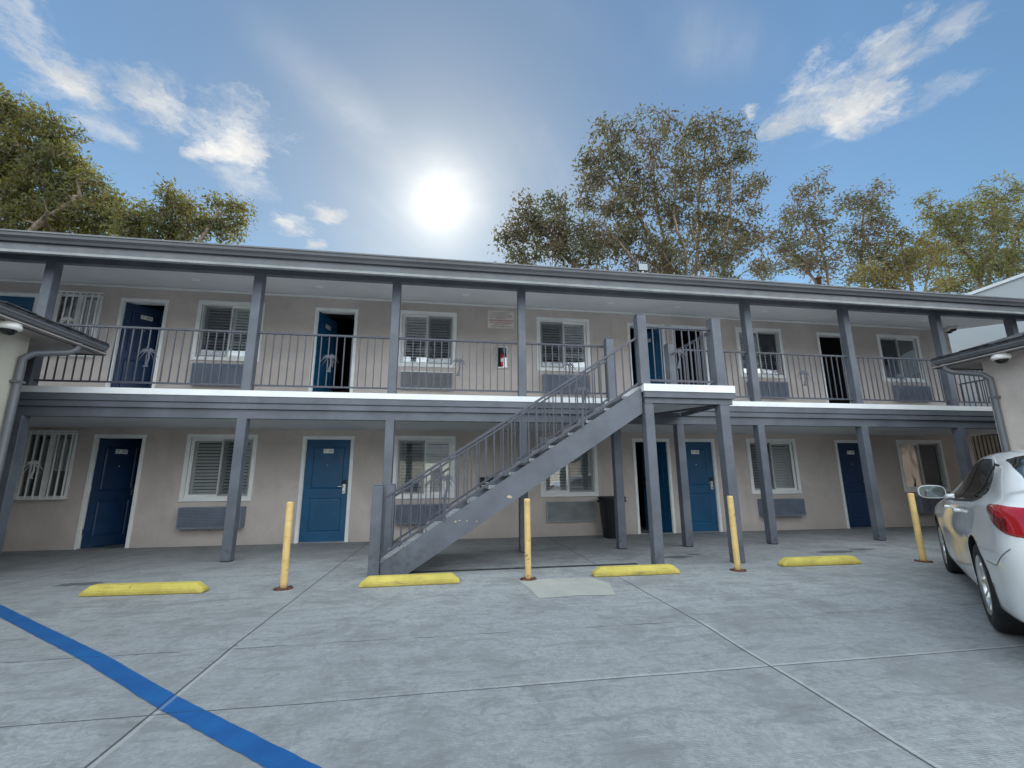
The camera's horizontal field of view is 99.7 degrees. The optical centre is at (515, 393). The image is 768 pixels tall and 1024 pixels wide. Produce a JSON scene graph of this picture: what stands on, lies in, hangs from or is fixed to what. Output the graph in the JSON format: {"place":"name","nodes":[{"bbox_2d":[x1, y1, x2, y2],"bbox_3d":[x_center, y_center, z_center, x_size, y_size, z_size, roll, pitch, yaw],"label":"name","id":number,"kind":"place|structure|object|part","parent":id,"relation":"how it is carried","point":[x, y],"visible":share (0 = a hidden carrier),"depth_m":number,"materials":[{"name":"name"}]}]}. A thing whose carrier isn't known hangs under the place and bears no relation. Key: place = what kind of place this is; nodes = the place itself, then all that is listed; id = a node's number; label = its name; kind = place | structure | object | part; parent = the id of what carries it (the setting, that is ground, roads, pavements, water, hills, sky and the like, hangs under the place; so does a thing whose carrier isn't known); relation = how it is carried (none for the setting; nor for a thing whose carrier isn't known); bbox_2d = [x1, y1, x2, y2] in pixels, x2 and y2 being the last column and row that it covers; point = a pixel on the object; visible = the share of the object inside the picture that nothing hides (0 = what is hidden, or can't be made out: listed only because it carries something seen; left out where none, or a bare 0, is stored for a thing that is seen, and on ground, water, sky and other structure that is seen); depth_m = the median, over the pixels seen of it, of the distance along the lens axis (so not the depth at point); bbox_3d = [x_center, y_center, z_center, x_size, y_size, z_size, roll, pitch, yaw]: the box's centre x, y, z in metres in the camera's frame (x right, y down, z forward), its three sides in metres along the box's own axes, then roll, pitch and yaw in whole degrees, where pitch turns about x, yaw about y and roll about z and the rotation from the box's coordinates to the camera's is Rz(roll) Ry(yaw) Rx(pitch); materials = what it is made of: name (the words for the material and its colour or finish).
{"place":"outdoors","nodes":[
{"label":"outdoors","id":0,"kind":"place"},
{"bbox_2d":[0,300,109,481],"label":"wing building","id":1,"kind":"structure","parent":0,"point":[38,336],"depth_m":5.73,"materials":[{"name":"beige paint"}]},
{"bbox_2d":[0,320,22,334],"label":"security camera","id":2,"kind":"object","parent":1,"relation":"attached to","point":[7,327],"visible":1,"depth_m":5.34,"materials":[{"name":"white plastic"}]},
{"bbox_2d":[0,525,1023,767],"bbox_3d":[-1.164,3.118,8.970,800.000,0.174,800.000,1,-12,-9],"label":"ground","id":3,"kind":"structure","parent":0,"point":[889,652],"depth_m":2.94,"materials":[{"name":"concrete"}]},
{"bbox_2d":[0,82,139,236],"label":"shade tree","id":4,"kind":"object","parent":3,"relation":"on","point":[26,170],"visible":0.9,"depth_m":17.48,"materials":[{"name":"green plant"}]},
{"bbox_2d":[78,581,209,596],"bbox_3d":[-4.049,2.139,4.736,1.250,0.105,0.150,1,-11,-5],"label":"wheel stop","id":5,"kind":"object","parent":3,"relation":"on","point":[146,588],"visible":1,"depth_m":4.68,"materials":[{"name":"yellow concrete"}]},
{"bbox_2d":[0,605,321,767],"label":"painted line","id":6,"kind":"object","parent":3,"relation":"on","point":[258,749],"visible":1,"depth_m":2.38,"materials":[{"name":"blue paint"}]},
{"bbox_2d":[95,172,261,244],"bbox_3d":[-13.412,-2.188,16.418,5.591,13.374,2.491,1,-12,-9],"label":"slender tree","id":7,"kind":"object","parent":3,"relation":"on","point":[153,220],"visible":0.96,"depth_m":17.09,"materials":[{"name":"green plant"}]},
{"bbox_2d":[273,502,293,590],"bbox_3d":[-2.640,1.746,4.987,0.210,0.958,0.207,1,-11,-9],"label":"bollard","id":8,"kind":"object","parent":3,"relation":"on","point":[283,586],"visible":1,"depth_m":4.95,"materials":[{"name":"yellow metal"}]},
{"bbox_2d":[359,572,459,587],"bbox_3d":[-1.232,2.185,5.066,1.140,0.105,0.150,2,-12,-10],"label":"wheel stop","id":9,"kind":"object","parent":3,"relation":"on","point":[408,579],"visible":1,"depth_m":5.01,"materials":[{"name":"yellow concrete"}]},
{"bbox_2d":[0,229,1023,561],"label":"motel building","id":10,"kind":"structure","parent":3,"relation":"on","point":[320,419],"depth_m":8.83,"materials":[{"name":"paint"}]},
{"bbox_2d":[0,292,38,312],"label":"door","id":11,"kind":"structure","parent":10,"relation":"in","point":[28,301],"depth_m":8.64,"materials":[{"name":"blue wood"}]},
{"bbox_2d":[13,430,80,499],"bbox_3d":[-8.812,1.348,8.138,0.930,1.268,0.260,1,-12,-9],"label":"window","id":12,"kind":"structure","parent":10,"relation":"in","point":[73,440],"depth_m":8.10,"materials":[{"name":"white paint"}]},
{"bbox_2d":[52,290,105,356],"bbox_3d":[-8.846,-1.371,8.685,0.897,1.345,0.261,1,-12,-9],"label":"window","id":13,"kind":"structure","parent":10,"relation":"in","point":[72,308],"depth_m":8.75,"materials":[{"name":"white paint"}]},
{"bbox_2d":[73,434,146,549],"bbox_3d":[-7.644,1.875,8.370,0.859,2.120,0.841,-5,-12,23],"label":"door","id":14,"kind":"structure","parent":10,"relation":"in","point":[108,513],"depth_m":8.41,"materials":[{"name":"blue wood"}]},
{"bbox_2d":[105,298,168,387],"bbox_3d":[-7.724,-0.863,9.056,0.885,2.120,0.634,1,-12,-9],"label":"door","id":15,"kind":"structure","parent":10,"relation":"in","point":[132,314],"depth_m":8.96,"materials":[{"name":"blue metal"}]},
{"bbox_2d":[175,506,246,528],"bbox_3d":[-5.824,2.384,8.287,1.110,0.393,0.206,1,-12,-9],"label":"air conditioner","id":16,"kind":"object","parent":10,"relation":"attached to","point":[200,517],"visible":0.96,"depth_m":8.19,"materials":[{"name":"paint"}]},
{"bbox_2d":[189,363,243,386],"bbox_3d":[-6.023,-0.372,8.858,1.100,0.455,0.126,1,-12,-9],"label":"air conditioner","id":17,"kind":"object","parent":10,"relation":"attached to","point":[215,373],"visible":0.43,"depth_m":8.80,"materials":[{"name":"paint"}]},
{"bbox_2d":[178,434,257,501],"bbox_3d":[-5.879,1.481,8.622,1.300,1.307,0.171,1,-12,-9],"label":"window","id":18,"kind":"structure","parent":10,"relation":"in","point":[219,494],"depth_m":8.62,"materials":[{"name":"white paint"}]},
{"bbox_2d":[190,300,265,361],"bbox_3d":[-6.048,-1.299,9.162,1.300,1.311,0.172,1,-12,-9],"label":"window","id":19,"kind":"structure","parent":10,"relation":"in","point":[206,305],"depth_m":9.16,"materials":[{"name":"white paint"}]},
{"bbox_2d":[294,436,354,543],"bbox_3d":[-3.877,1.943,8.847,1.015,2.120,0.183,1,-12,-9],"label":"door","id":20,"kind":"structure","parent":10,"relation":"in","point":[325,483],"depth_m":8.81,"materials":[{"name":"blue wood"}]},
{"bbox_2d":[308,307,358,392],"bbox_3d":[-3.914,-0.781,9.599,0.915,2.120,0.828,-2,-12,7],"label":"door","id":21,"kind":"structure","parent":10,"relation":"in","point":[323,324],"depth_m":9.54,"materials":[{"name":"blue metal"}]},
{"bbox_2d":[395,504,449,523],"bbox_3d":[-1.912,2.482,8.896,1.090,0.385,0.166,1,-12,-9],"label":"air conditioner","id":22,"kind":"object","parent":10,"relation":"attached to","point":[405,517],"visible":0.54,"depth_m":8.81,"materials":[{"name":"paint"}]},
{"bbox_2d":[392,436,455,498],"bbox_3d":[-1.942,1.571,9.214,1.285,1.307,0.169,1,-12,-9],"label":"window","id":23,"kind":"structure","parent":10,"relation":"in","point":[411,460],"depth_m":9.25,"materials":[{"name":"white paint"}]},
{"bbox_2d":[400,371,452,388],"bbox_3d":[-1.947,-0.276,9.483,1.110,0.395,0.106,1,-12,-9],"label":"air conditioner","id":24,"kind":"object","parent":10,"relation":"attached to","point":[445,381],"visible":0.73,"depth_m":9.44,"materials":[{"name":"white paint"}]},
{"bbox_2d":[398,310,456,367],"bbox_3d":[-1.987,-1.206,9.774,1.285,1.311,0.172,1,-12,-9],"label":"window","id":25,"kind":"structure","parent":10,"relation":"in","point":[405,315],"depth_m":9.80,"materials":[{"name":"white paint"}]},
{"bbox_2d":[480,477,495,487],"bbox_3d":[-0.517,1.927,9.292,0.500,0.240,0.037,1,-12,-9],"label":"wall vent","id":26,"kind":"object","parent":10,"relation":"attached to","point":[482,479],"depth_m":9.27,"materials":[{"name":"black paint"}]},
{"bbox_2d":[488,310,513,328],"bbox_3d":[-0.339,-1.712,10.073,0.620,0.430,0.012,1,-12,-9],"label":"wall notice","id":27,"kind":"object","parent":10,"relation":"attached to","point":[501,319],"depth_m":10.07,"materials":[{"name":"grey"}]},
{"bbox_2d":[496,346,506,368],"bbox_3d":[-0.310,-0.809,9.846,0.240,0.500,0.105,1,-12,-9],"label":"extinguisher cabinet","id":28,"kind":"object","parent":10,"relation":"attached to","point":[500,357],"visible":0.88,"depth_m":9.85,"materials":[{"name":"metal"}]},
{"bbox_2d":[536,317,590,371],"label":"window","id":29,"kind":"structure","parent":10,"relation":"in","point":[549,321],"depth_m":10.27,"materials":[{"name":"white paint"}]},
{"bbox_2d":[542,374,590,391],"bbox_3d":[1.173,-0.209,9.944,1.100,0.420,0.126,1,-12,-9],"label":"air conditioner","id":30,"kind":"object","parent":10,"relation":"attached to","point":[555,381],"visible":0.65,"depth_m":9.88,"materials":[{"name":"paint"}]},
{"bbox_2d":[540,437,598,496],"bbox_3d":[1.185,1.643,9.686,1.310,1.307,0.169,1,-12,-9],"label":"window","id":31,"kind":"structure","parent":10,"relation":"in","point":[575,482],"depth_m":9.68,"materials":[{"name":"white paint"}]},
{"bbox_2d":[546,501,594,521],"bbox_3d":[1.204,2.577,9.418,1.070,0.430,0.056,1,-12,-9],"label":"air conditioner","id":32,"kind":"object","parent":10,"relation":"attached to","point":[570,511],"visible":1,"depth_m":9.40,"materials":[{"name":"grey metal"}]},
{"bbox_2d":[637,263,647,271],"bbox_3d":[2.740,-2.503,9.274,0.220,0.585,0.080,1,-12,-9],"label":"floodlight","id":33,"kind":"object","parent":10,"relation":"on","point":[642,267],"visible":0.55,"depth_m":9.28,"materials":[{"name":"white"}]},
{"bbox_2d":[627,323,666,388],"bbox_3d":[3.108,-0.635,10.579,0.930,2.120,0.909,9,-15,-38],"label":"door","id":34,"kind":"structure","parent":10,"relation":"in","point":[629,325],"depth_m":10.67,"materials":[{"name":"blue metal"}]},
{"bbox_2d":[632,438,675,533],"bbox_3d":[3.054,2.135,10.048,0.912,2.120,0.845,6,-13,-30],"label":"door","id":35,"kind":"structure","parent":10,"relation":"in","point":[663,446],"depth_m":9.99,"materials":[{"name":"blue metal"}]},
{"bbox_2d":[671,325,709,384],"bbox_3d":[4.304,-0.631,10.644,0.920,2.120,0.180,1,-12,-9],"label":"door frame","id":36,"kind":"structure","parent":10,"relation":"in","point":[700,332],"depth_m":10.75,"materials":[{"name":"white metal"}]},
{"bbox_2d":[685,439,722,532],"bbox_3d":[4.233,2.130,10.069,0.983,2.120,0.183,1,-12,-9],"label":"door","id":37,"kind":"structure","parent":10,"relation":"in","point":[703,488],"depth_m":10.05,"materials":[{"name":"blue metal"}]},
{"bbox_2d":[735,327,787,378],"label":"window","id":38,"kind":"structure","parent":10,"relation":"in","point":[767,341],"depth_m":11.04,"materials":[{"name":"white paint"}]},
{"bbox_2d":[746,381,789,396],"bbox_3d":[6.260,-0.084,10.709,1.050,0.405,0.126,1,-12,-9],"label":"air conditioner","id":39,"kind":"object","parent":10,"relation":"attached to","point":[771,387],"visible":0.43,"depth_m":10.68,"materials":[{"name":"paint"}]},
{"bbox_2d":[746,438,801,493],"bbox_3d":[6.197,1.759,10.441,1.310,1.307,0.169,1,-12,-9],"label":"window","id":40,"kind":"structure","parent":10,"relation":"in","point":[779,486],"depth_m":10.48,"materials":[{"name":"white paint"}]},
{"bbox_2d":[757,498,805,515],"bbox_3d":[6.222,2.666,10.102,1.060,0.385,0.206,1,-12,-9],"label":"air conditioner","id":41,"kind":"object","parent":10,"relation":"attached to","point":[789,506],"visible":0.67,"depth_m":10.04,"materials":[{"name":"paint"}]},
{"bbox_2d":[815,276,821,284],"bbox_3d":[7.776,-2.528,10.991,0.150,0.983,0.150,1,-12,-9],"label":"vent pipe","id":42,"kind":"object","parent":10,"relation":"on","point":[818,279],"visible":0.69,"depth_m":11.03,"materials":[{"name":"brown metal"}]},
{"bbox_2d":[816,332,850,403],"bbox_3d":[8.328,-0.538,11.250,0.920,2.120,0.180,1,-12,-9],"label":"door frame","id":43,"kind":"structure","parent":10,"relation":"in","point":[822,334],"depth_m":11.33,"materials":[{"name":"white metal"}]},
{"bbox_2d":[834,440,871,527],"bbox_3d":[8.386,2.226,10.695,0.905,2.120,0.183,1,-12,-9],"label":"door","id":44,"kind":"structure","parent":10,"relation":"in","point":[855,502],"depth_m":10.65,"materials":[{"name":"blue metal"}]},
{"bbox_2d":[876,334,927,382],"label":"window","id":45,"kind":"structure","parent":10,"relation":"in","point":[898,346],"depth_m":11.64,"materials":[{"name":"white paint"}]},
{"bbox_2d":[892,385,932,400],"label":"air conditioner","id":46,"kind":"object","parent":10,"relation":"attached to","point":[911,392],"visible":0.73,"depth_m":11.29,"materials":[{"name":"paint"}]},
{"bbox_2d":[895,440,950,491],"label":"window","id":47,"kind":"structure","parent":10,"relation":"in","point":[919,460],"depth_m":11.08,"materials":[{"name":"white paint"}]},
{"bbox_2d":[915,496,942,512],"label":"air conditioner","id":48,"kind":"object","parent":10,"relation":"attached to","point":[925,505],"visible":0.38,"depth_m":10.61,"materials":[{"name":"paint"}]},
{"bbox_2d":[948,326,958,331],"bbox_3d":[11.664,-1.714,11.513,0.209,0.143,0.209,1,-12,-9],"label":"security camera","id":49,"kind":"object","parent":10,"relation":"attached to","point":[952,328],"visible":1,"depth_m":11.46,"materials":[{"name":"white"}]},
{"bbox_2d":[411,563,636,572],"bbox_3d":[0.181,2.416,5.956,3.170,0.029,0.080,1,-12,-9],"label":"drain grate","id":50,"kind":"object","parent":3,"relation":"on","point":[523,567],"visible":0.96,"depth_m":5.94,"materials":[{"name":"grey metal"}]},
{"bbox_2d":[520,499,536,580],"bbox_3d":[0.150,1.804,5.375,0.207,0.958,0.210,-6,-13,23],"label":"bollard","id":51,"kind":"object","parent":3,"relation":"on","point":[527,536],"visible":1,"depth_m":5.34,"materials":[{"name":"yellow metal"}]},
{"bbox_2d":[487,185,624,269],"bbox_3d":[2.381,-3.200,23.032,7.794,17.799,3.449,1,-12,-9],"label":"gum tree","id":52,"kind":"object","parent":3,"relation":"on","point":[559,248],"visible":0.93,"depth_m":23.94,"materials":[{"name":"green plant"}]},
{"bbox_2d":[367,314,745,576],"bbox_3d":[0.643,0.659,6.909,5.312,3.796,1.595,1,-12,-9],"label":"outdoor staircase","id":53,"kind":"structure","parent":3,"relation":"on","point":[646,399],"depth_m":6.35,"materials":[{"name":"metal"}]},
{"bbox_2d":[519,578,614,597],"bbox_3d":[0.596,2.186,4.886,1.020,0.001,0.870,1,-12,-9],"label":"concrete patch","id":54,"kind":"object","parent":3,"relation":"on","point":[551,588],"visible":1,"depth_m":4.84,"materials":[{"name":"grey concrete"}]},
{"bbox_2d":[597,496,626,538],"bbox_3d":[2.049,2.614,9.138,0.620,0.835,0.570,1,-12,-9],"label":"trash can","id":55,"kind":"object","parent":3,"relation":"on","point":[607,509],"visible":0.68,"depth_m":8.94,"materials":[{"name":"plastic"}]},
{"bbox_2d":[591,564,679,576],"bbox_3d":[1.532,2.254,5.508,1.140,0.105,0.150,1,-12,-8],"label":"wheel stop","id":56,"kind":"object","parent":3,"relation":"on","point":[630,570],"visible":1,"depth_m":5.45,"materials":[{"name":"yellow concrete"}]},
{"bbox_2d":[568,94,781,279],"bbox_3d":[9.907,-6.444,25.578,13.590,25.057,4.604,1,-12,-9],"label":"tall gum tree","id":57,"kind":"object","parent":3,"relation":"on","point":[662,249],"visible":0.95,"depth_m":26.17,"materials":[{"name":"green plant"}]},
{"bbox_2d":[727,496,746,571],"bbox_3d":[2.926,1.868,5.793,0.207,0.958,0.210,7,-14,-33],"label":"bollard","id":58,"kind":"object","parent":3,"relation":"on","point":[734,537],"visible":1,"depth_m":5.76,"materials":[{"name":"yellow metal"}]},
{"bbox_2d":[743,165,848,284],"bbox_3d":[18.223,-4.655,27.140,8.234,22.082,3.896,1,-12,-9],"label":"poplar tree","id":59,"kind":"object","parent":3,"relation":"on","point":[805,262],"visible":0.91,"depth_m":27.91,"materials":[{"name":"green plant"}]},
{"bbox_2d":[777,555,861,566],"bbox_3d":[4.251,2.343,6.046,1.200,0.105,0.150,1,-12,-8],"label":"wheel stop","id":60,"kind":"object","parent":3,"relation":"on","point":[816,560],"visible":1,"depth_m":5.99,"materials":[{"name":"yellow concrete"}]},
{"bbox_2d":[827,173,900,287],"bbox_3d":[23.552,-4.575,27.720,6.002,21.998,3.684,1,-12,-9],"label":"poplar tree","id":61,"kind":"object","parent":3,"relation":"on","point":[867,245],"visible":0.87,"depth_m":28.73,"materials":[{"name":"green plant"}]},
{"bbox_2d":[846,222,970,292],"bbox_3d":[24.087,-2.461,25.943,7.402,17.204,4.479,1,-12,-9],"label":"shade tree","id":62,"kind":"object","parent":3,"relation":"on","point":[915,254],"visible":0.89,"depth_m":26.55,"materials":[{"name":"green plant"}]},
{"bbox_2d":[907,493,932,562],"bbox_3d":[5.860,1.951,6.310,0.210,0.958,0.207,0,-12,-1],"label":"bollard","id":63,"kind":"object","parent":3,"relation":"on","point":[917,529],"visible":1,"depth_m":6.28,"materials":[{"name":"yellow metal"}]},
{"bbox_2d":[903,170,1023,293],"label":"shade tree","id":64,"kind":"object","parent":3,"relation":"on","point":[965,235],"visible":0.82,"depth_m":29.27,"materials":[{"name":"green plant"}]},
{"bbox_2d":[917,450,1023,633],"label":"parked car","id":65,"kind":"object","parent":3,"relation":"on","point":[979,514],"visible":1,"depth_m":3.41,"materials":[{"name":"white metal"}]},
{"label":"side window","id":66,"kind":"part","parent":65,"relation":"part of","materials":[{"name":"black glass"}]},
{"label":"rear window","id":67,"kind":"part","parent":65,"relation":"part of","materials":[{"name":"black glass"}]},
{"bbox_2d":[970,435,1000,461],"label":"bars","id":68,"kind":"object","parent":3,"relation":"on","point":[985,445],"depth_m":12.95,"materials":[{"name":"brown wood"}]},
{"bbox_2d":[948,273,1023,406],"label":"warehouse building","id":69,"kind":"structure","parent":3,"relation":"on","point":[967,338],"depth_m":13.34,"materials":[{"name":"white paint"}]},
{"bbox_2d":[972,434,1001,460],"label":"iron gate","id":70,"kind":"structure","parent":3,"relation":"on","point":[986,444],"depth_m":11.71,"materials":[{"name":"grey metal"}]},
{"bbox_2d":[0,0,1023,293],"label":"sky","id":71,"kind":"structure","parent":0,"point":[410,128],"materials":[{"name":"blue"}]},
{"bbox_2d":[930,332,1023,451],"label":"wing building","id":72,"kind":"structure","parent":0,"point":[1005,383],"depth_m":7.20,"materials":[{"name":"paint"}]},
{"bbox_2d":[990,352,1011,363],"bbox_3d":[7.929,-0.559,7.053,0.238,0.162,0.238,1,-12,-9],"label":"security camera","id":73,"kind":"object","parent":72,"relation":"attached to","point":[1002,358],"visible":1,"depth_m":7.00,"materials":[{"name":"white plastic"}]}
]}

